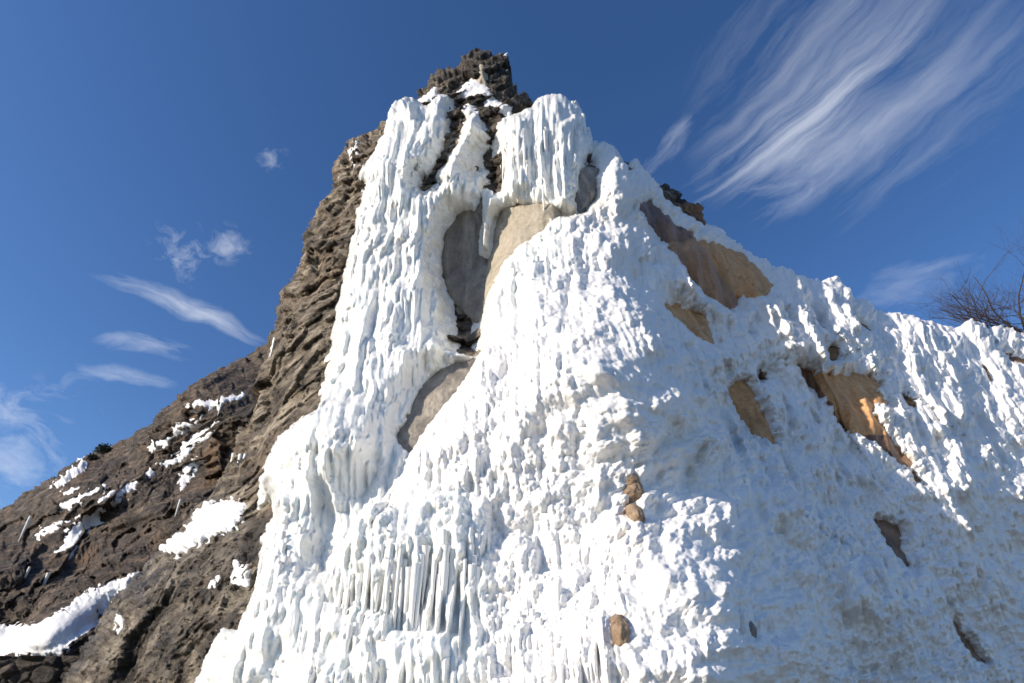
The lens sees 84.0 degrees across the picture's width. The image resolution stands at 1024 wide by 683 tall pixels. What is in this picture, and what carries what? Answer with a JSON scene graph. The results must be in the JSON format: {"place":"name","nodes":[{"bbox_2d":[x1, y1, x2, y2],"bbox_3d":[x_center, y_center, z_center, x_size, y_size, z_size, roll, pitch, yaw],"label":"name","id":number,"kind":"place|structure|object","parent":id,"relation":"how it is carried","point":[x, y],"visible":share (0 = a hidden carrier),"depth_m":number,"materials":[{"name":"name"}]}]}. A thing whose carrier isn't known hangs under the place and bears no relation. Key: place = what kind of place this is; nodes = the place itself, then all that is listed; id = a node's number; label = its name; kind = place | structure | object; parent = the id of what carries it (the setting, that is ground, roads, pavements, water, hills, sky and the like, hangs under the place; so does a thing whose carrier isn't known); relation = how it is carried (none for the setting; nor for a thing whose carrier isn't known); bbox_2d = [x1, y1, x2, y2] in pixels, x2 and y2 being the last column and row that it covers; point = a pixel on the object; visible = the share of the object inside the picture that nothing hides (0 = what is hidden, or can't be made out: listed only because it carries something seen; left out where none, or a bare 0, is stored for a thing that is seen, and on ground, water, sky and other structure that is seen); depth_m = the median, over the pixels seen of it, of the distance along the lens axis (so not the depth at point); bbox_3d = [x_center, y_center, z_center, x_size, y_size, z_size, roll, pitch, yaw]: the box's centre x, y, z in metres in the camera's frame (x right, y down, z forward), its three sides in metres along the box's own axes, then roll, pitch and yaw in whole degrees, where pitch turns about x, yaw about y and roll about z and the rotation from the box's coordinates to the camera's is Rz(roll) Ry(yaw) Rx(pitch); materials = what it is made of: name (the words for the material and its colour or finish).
{"place":"outdoors","nodes":[
{"label":"outdoors","id":0,"kind":"place"},
{"bbox_2d":[0,343,267,655],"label":"hillside","id":1,"kind":"structure","parent":0,"point":[134,531],"depth_m":21.27,"materials":[{"name":"stone"}]},
{"bbox_2d":[18,516,32,540],"bbox_3d":[-18.860,7.363,21.948,0.122,1.258,0.122,0,-35,0],"label":"icicle","id":2,"kind":"object","parent":1,"relation":"hanging from","point":[27,523],"visible":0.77,"depth_m":22.07,"materials":[{"name":"white ice"}]},
{"bbox_2d":[24,566,30,577],"bbox_3d":[-13.095,6.362,15.285,0.068,0.599,0.068,0,-35,0],"label":"icicle","id":3,"kind":"object","parent":1,"relation":"hanging from","point":[27,571],"visible":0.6,"depth_m":15.36,"materials":[{"name":"white ice"}]},
{"bbox_2d":[42,573,50,584],"bbox_3d":[-12.296,6.490,14.864,0.099,0.842,0.099,0,-35,0],"label":"icicle","id":4,"kind":"object","parent":1,"relation":"hanging from","point":[46,578],"visible":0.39,"depth_m":15.00,"materials":[{"name":"white ice"}]},
{"bbox_2d":[32,520,70,540],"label":"snow patch","id":5,"kind":"object","parent":1,"relation":"on","point":[50,529],"visible":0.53,"depth_m":20.72,"materials":[{"name":"white snow"}]},
{"bbox_2d":[49,460,88,488],"bbox_3d":[-20.826,6.324,26.818,1.486,3.688,7.380,23,-41,-29],"label":"snow patch","id":6,"kind":"object","parent":1,"relation":"on","point":[73,472],"visible":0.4,"depth_m":25.60,"materials":[{"name":"white snow"}]},
{"bbox_2d":[0,571,138,655],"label":"snow bank","id":7,"kind":"structure","parent":1,"relation":"on","point":[56,634],"depth_m":11.47,"materials":[{"name":"white snow"}]},
{"bbox_2d":[60,487,78,494],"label":"snow patch","id":8,"kind":"object","parent":1,"relation":"on","point":[70,491],"visible":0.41,"depth_m":22.73,"materials":[{"name":"white snow"}]},
{"bbox_2d":[54,510,103,558],"bbox_3d":[-14.802,6.671,19.659,1.301,2.598,4.256,27,-43,-33],"label":"snow patch","id":9,"kind":"object","parent":1,"relation":"on","point":[72,537],"visible":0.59,"depth_m":20.31,"materials":[{"name":"white snow"}]},
{"bbox_2d":[59,482,106,511],"bbox_3d":[-16.871,6.051,22.454,1.462,2.200,3.420,28,-44,-34],"label":"snow patch","id":10,"kind":"object","parent":1,"relation":"on","point":[67,504],"visible":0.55,"depth_m":21.78,"materials":[{"name":"white snow"}]},
{"bbox_2d":[86,453,98,460],"bbox_3d":[-21.269,5.881,28.843,0.650,0.401,0.583,13,-37,-17],"label":"bush","id":11,"kind":"object","parent":1,"relation":"on","point":[93,456],"visible":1,"depth_m":28.77,"materials":[{"name":"green plant"}]},
{"bbox_2d":[93,442,112,454],"bbox_3d":[-20.885,5.481,29.118,0.989,0.623,0.921,-27,-43,33],"label":"bush","id":12,"kind":"object","parent":1,"relation":"on","point":[103,448],"visible":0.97,"depth_m":28.99,"materials":[{"name":"green plant"}]},
{"bbox_2d":[97,479,137,512],"bbox_3d":[-15.576,6.034,22.365,1.484,2.037,3.038,29,-44,-35],"label":"snow patch","id":13,"kind":"object","parent":1,"relation":"on","point":[127,487],"visible":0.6,"depth_m":21.49,"materials":[{"name":"white snow"}]},
{"bbox_2d":[145,463,155,478],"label":"snow patch","id":14,"kind":"object","parent":1,"relation":"on","point":[150,473],"visible":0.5,"depth_m":23.39,"materials":[{"name":"white snow"}]},
{"bbox_2d":[147,436,173,451],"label":"snow patch","id":15,"kind":"object","parent":1,"relation":"on","point":[160,442],"visible":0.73,"depth_m":25.74,"materials":[{"name":"white snow"}]},
{"bbox_2d":[175,499,181,515],"bbox_3d":[-10.350,5.191,17.603,0.095,0.612,0.095,0,-35,0],"label":"icicle","id":16,"kind":"object","parent":1,"relation":"hanging from","point":[179,504],"visible":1,"depth_m":17.65,"materials":[{"name":"white ice"}]},
{"bbox_2d":[156,421,218,467],"bbox_3d":[-13.903,4.363,24.678,4.460,2.657,1.068,-22,-41,28],"label":"snow patch","id":17,"kind":"object","parent":1,"relation":"on","point":[184,452],"visible":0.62,"depth_m":24.64,"materials":[{"name":"white snow"}]},
{"bbox_2d":[171,414,203,435],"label":"snow patch","id":18,"kind":"object","parent":1,"relation":"on","point":[176,432],"visible":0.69,"depth_m":25.63,"materials":[{"name":"white snow"}]},
{"bbox_2d":[177,456,206,490],"bbox_3d":[-12.781,5.398,22.822,1.089,3.224,5.032,25,-42,-31],"label":"snow patch","id":19,"kind":"object","parent":1,"relation":"on","point":[184,478],"visible":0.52,"depth_m":23.58,"materials":[{"name":"white snow"}]},
{"bbox_2d":[185,392,244,413],"bbox_3d":[-14.053,2.723,27.165,2.726,3.012,4.561,20,-40,-26],"label":"snow patch","id":20,"kind":"object","parent":1,"relation":"on","point":[210,404],"visible":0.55,"depth_m":25.97,"materials":[{"name":"white snow"}]},
{"bbox_2d":[0,0,1023,508],"label":"sky","id":21,"kind":"structure","parent":0,"point":[165,165],"materials":[{"name":"blue"}]},
{"bbox_2d":[62,48,1023,682],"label":"cliff","id":22,"kind":"structure","parent":0,"point":[172,612],"depth_m":10.59,"materials":[{"name":"stone"}]},
{"bbox_2d":[113,614,123,633],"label":"snow patch","id":23,"kind":"object","parent":22,"relation":"on","point":[118,619],"visible":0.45,"depth_m":7.87,"materials":[{"name":"white snow"}]},
{"bbox_2d":[158,496,252,558],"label":"snow bank","id":24,"kind":"structure","parent":22,"relation":"on","point":[209,519],"depth_m":8.60,"materials":[{"name":"white snow"}]},
{"bbox_2d":[206,575,219,588],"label":"snow patch","id":25,"kind":"object","parent":22,"relation":"on","point":[213,582],"visible":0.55,"depth_m":7.06,"materials":[{"name":"white snow"}]},
{"bbox_2d":[237,453,243,462],"bbox_3d":[-5.342,2.561,11.003,0.115,0.804,0.112,0,-35,0],"label":"icicle","id":26,"kind":"object","parent":22,"relation":"hanging from","point":[240,455],"visible":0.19,"depth_m":11.17,"materials":[{"name":"white ice"}]},
{"bbox_2d":[230,559,251,590],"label":"snow patch","id":27,"kind":"object","parent":22,"relation":"on","point":[237,572],"visible":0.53,"depth_m":6.76,"materials":[{"name":"white snow"}]},
{"bbox_2d":[270,338,275,356],"bbox_3d":[-5.629,0.167,13.357,0.099,0.569,0.099,0,-35,0],"label":"icicle","id":28,"kind":"object","parent":22,"relation":"on","point":[273,345],"visible":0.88,"depth_m":13.37,"materials":[{"name":"white ice"}]},
{"bbox_2d":[194,392,411,682],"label":"frozen waterfall","id":29,"kind":"structure","parent":22,"relation":"attached to","point":[329,476],"depth_m":6.50,"materials":[{"name":"white ice"}]},
{"bbox_2d":[348,140,359,168],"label":"snow patch","id":30,"kind":"object","parent":22,"relation":"on","point":[350,152],"visible":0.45,"depth_m":18.30,"materials":[{"name":"white snow"}]},
{"bbox_2d":[314,94,455,411],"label":"frozen waterfall","id":31,"kind":"structure","parent":22,"relation":"attached to","point":[398,166],"depth_m":12.39,"materials":[{"name":"white ice"}]},
{"bbox_2d":[310,477,494,682],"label":"frozen waterfall","id":32,"kind":"structure","parent":22,"relation":"attached to","point":[409,597],"depth_m":4.93,"materials":[{"name":"white ice"}]},
{"bbox_2d":[418,95,430,101],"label":"snow patch","id":33,"kind":"object","parent":22,"relation":"on","point":[424,98],"visible":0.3,"depth_m":19.71,"materials":[{"name":"white snow"}]},
{"bbox_2d":[427,87,438,100],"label":"snow patch","id":34,"kind":"object","parent":22,"relation":"on","point":[432,93],"visible":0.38,"depth_m":19.83,"materials":[{"name":"white snow"}]},
{"bbox_2d":[398,354,478,452],"bbox_3d":[-1.083,0.930,8.897,1.167,2.876,1.885,-24,-42,30],"label":"rock dome","id":35,"kind":"object","parent":22,"relation":"attached to","point":[437,390],"visible":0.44,"depth_m":8.41,"materials":[{"name":"beige stone"}]},
{"bbox_2d":[389,112,496,405],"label":"frozen waterfall","id":36,"kind":"structure","parent":22,"relation":"attached to","point":[420,341],"depth_m":11.91,"materials":[{"name":"white ice"}]},
{"bbox_2d":[441,198,487,323],"bbox_3d":[-1.112,-2.084,13.297,1.552,5.478,1.488,0,-35,0],"label":"rock dome","id":37,"kind":"object","parent":22,"relation":"attached to","point":[464,265],"visible":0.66,"depth_m":13.30,"materials":[{"name":"grey stone"}]},
{"bbox_2d":[457,104,478,119],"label":"snow patch","id":38,"kind":"object","parent":22,"relation":"on","point":[469,110],"visible":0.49,"depth_m":17.85,"materials":[{"name":"white snow"}]},
{"bbox_2d":[453,78,495,103],"bbox_3d":[-1.310,-8.765,19.739,1.826,3.118,1.022,-19,-39,25],"label":"snow patch","id":39,"kind":"object","parent":22,"relation":"on","point":[473,87],"visible":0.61,"depth_m":19.23,"materials":[{"name":"white snow"}]},
{"bbox_2d":[476,64,487,84],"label":"rock slab","id":40,"kind":"object","parent":22,"relation":"attached to","point":[482,78],"visible":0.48,"depth_m":20.05,"materials":[{"name":"beige stone"}]},
{"bbox_2d":[483,99,511,115],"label":"snow patch","id":41,"kind":"object","parent":22,"relation":"on","point":[505,109],"visible":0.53,"depth_m":17.82,"materials":[{"name":"white snow"}]},
{"bbox_2d":[472,216,570,360],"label":"frozen waterfall","id":42,"kind":"structure","parent":22,"relation":"attached to","point":[526,267],"depth_m":10.54,"materials":[{"name":"white ice"}]},
{"bbox_2d":[484,203,561,303],"bbox_3d":[0.278,-1.914,13.114,2.076,5.029,1.774,0,-35,0],"label":"rock slab","id":43,"kind":"object","parent":22,"relation":"attached to","point":[517,225],"visible":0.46,"depth_m":13.08,"materials":[{"name":"beige stone"}]},
{"bbox_2d":[487,548,587,682],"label":"frozen waterfall","id":44,"kind":"structure","parent":22,"relation":"attached to","point":[538,617],"depth_m":4.45,"materials":[{"name":"white ice"}]},
{"bbox_2d":[365,199,711,581],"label":"frozen waterfall","id":45,"kind":"structure","parent":22,"relation":"attached to","point":[578,377],"depth_m":6.37,"materials":[{"name":"white ice"}]},
{"bbox_2d":[475,94,606,258],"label":"frozen waterfall","id":46,"kind":"structure","parent":22,"relation":"attached to","point":[546,145],"depth_m":14.55,"materials":[{"name":"white ice"}]},
{"bbox_2d":[575,166,599,212],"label":"rock slab","id":47,"kind":"object","parent":22,"relation":"attached to","point":[585,197],"visible":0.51,"depth_m":14.22,"materials":[{"name":"grey stone"}]},
{"bbox_2d":[296,122,1023,682],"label":"frozen waterfall","id":48,"kind":"structure","parent":22,"relation":"attached to","point":[820,484],"depth_m":8.63,"materials":[{"name":"white ice"}]},
{"bbox_2d":[639,200,693,242],"bbox_3d":[4.079,-3.090,15.209,1.250,3.622,3.083,-23,-41,29],"label":"rock slab","id":49,"kind":"object","parent":22,"relation":"attached to","point":[665,227],"visible":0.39,"depth_m":14.35,"materials":[{"name":"stone"}]},
{"bbox_2d":[665,304,713,343],"bbox_3d":[3.744,-0.356,11.911,0.800,2.335,2.854,-22,-41,28],"label":"rock slab","id":50,"kind":"object","parent":22,"relation":"attached to","point":[697,324],"visible":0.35,"depth_m":11.51,"materials":[{"name":"brown stone"}]},
{"bbox_2d":[668,237,737,309],"bbox_3d":[4.898,-1.848,14.560,3.150,3.320,0.826,25,-42,-31],"label":"rock slab","id":51,"kind":"object","parent":22,"relation":"attached to","point":[694,256],"visible":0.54,"depth_m":13.72,"materials":[{"name":"brown stone"}]},
{"bbox_2d":[579,429,850,682],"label":"frozen waterfall","id":52,"kind":"structure","parent":22,"relation":"attached to","point":[697,574],"depth_m":4.63,"materials":[{"name":"white ice"}]},
{"bbox_2d":[610,614,629,646],"bbox_3d":[0.735,2.027,3.939,0.146,0.277,0.299,0,-35,0],"label":"stone","id":53,"kind":"object","parent":52,"relation":"on","point":[620,632],"visible":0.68,"depth_m":3.85,"materials":[{"name":"beige stone"}]},
{"bbox_2d":[626,473,639,484],"bbox_3d":[1.184,1.376,5.789,0.221,0.332,0.402,0,-35,0],"label":"stone","id":54,"kind":"object","parent":52,"relation":"on","point":[633,478],"visible":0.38,"depth_m":5.58,"materials":[{"name":"beige stone"}]},
{"bbox_2d":[623,482,643,502],"bbox_3d":[1.155,1.495,5.644,0.286,0.353,0.406,0,-35,0],"label":"stone","id":55,"kind":"object","parent":52,"relation":"on","point":[634,492],"visible":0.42,"depth_m":5.46,"materials":[{"name":"beige stone"}]},
{"bbox_2d":[625,503,645,522],"bbox_3d":[1.130,1.592,5.242,0.157,0.297,0.375,0,-35,0],"label":"stone","id":56,"kind":"object","parent":52,"relation":"on","point":[634,512],"visible":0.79,"depth_m":5.12,"materials":[{"name":"beige stone"}]},
{"bbox_2d":[749,621,756,637],"bbox_3d":[1.763,2.155,4.309,0.126,0.205,0.250,0,-35,0],"label":"stone","id":57,"kind":"object","parent":52,"relation":"on","point":[753,629],"visible":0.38,"depth_m":4.20,"materials":[{"name":"grey stone"}]},
{"bbox_2d":[598,142,858,363],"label":"frozen waterfall","id":58,"kind":"structure","parent":22,"relation":"attached to","point":[822,321],"depth_m":14.61,"materials":[{"name":"white ice"}]},
{"bbox_2d":[698,240,773,298],"bbox_3d":[6.370,-2.266,16.335,1.238,4.105,4.956,-26,-43,32],"label":"rock slab","id":59,"kind":"object","parent":22,"relation":"attached to","point":[739,273],"visible":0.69,"depth_m":15.27,"materials":[{"name":"brown stone"}]},
{"bbox_2d":[728,380,774,443],"bbox_3d":[4.453,1.284,10.731,0.790,2.421,1.829,-20,-39,26],"label":"rock slab","id":60,"kind":"object","parent":22,"relation":"attached to","point":[741,394],"visible":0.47,"depth_m":10.47,"materials":[{"name":"beige stone"}]},
{"bbox_2d":[811,370,888,435],"bbox_3d":[8.029,1.393,12.792,3.689,2.917,1.149,15,-38,-20],"label":"rock slab","id":61,"kind":"object","parent":22,"relation":"attached to","point":[853,398],"visible":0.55,"depth_m":12.12,"materials":[{"name":"beige stone"}]},
{"bbox_2d":[797,364,912,467],"bbox_3d":[7.126,1.492,12.106,2.322,3.285,1.155,9,-36,-12],"label":"rock slab","id":62,"kind":"object","parent":22,"relation":"attached to","point":[885,442],"visible":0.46,"depth_m":11.33,"materials":[{"name":"brown stone"}]},
{"bbox_2d":[874,519,908,566],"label":"rock slab","id":63,"kind":"object","parent":22,"relation":"attached to","point":[891,533],"visible":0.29,"depth_m":9.05,"materials":[{"name":"stone"}]},
{"bbox_2d":[821,276,1023,652],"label":"frozen waterfall","id":64,"kind":"structure","parent":22,"relation":"attached to","point":[960,426],"depth_m":12.94,"materials":[{"name":"white ice"}]},
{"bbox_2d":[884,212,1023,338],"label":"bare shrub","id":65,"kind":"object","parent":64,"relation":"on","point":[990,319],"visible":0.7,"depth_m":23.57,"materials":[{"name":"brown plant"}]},
{"bbox_2d":[899,274,1021,324],"bbox_3d":[17.993,-1.617,22.884,5.173,3.106,2.531,-23,-41,29],"label":"bare shrub","id":66,"kind":"object","parent":64,"relation":"on","point":[954,319],"visible":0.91,"depth_m":22.71,"materials":[{"name":"brown plant"}]},
{"bbox_2d":[953,621,984,662],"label":"rock slab","id":67,"kind":"object","parent":22,"relation":"attached to","point":[967,645],"visible":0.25,"depth_m":8.21,"materials":[{"name":"grey stone"}]},
{"bbox_3d":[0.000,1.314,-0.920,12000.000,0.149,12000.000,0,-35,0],"label":"ground","id":68,"kind":"structure","parent":0,"visible":0},
{"bbox_2d":[0,656,79,682],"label":"stone wall","id":69,"kind":"structure","parent":68,"relation":"on","point":[33,669],"depth_m":9.16,"materials":[{"name":"brown stone"}]}
]}

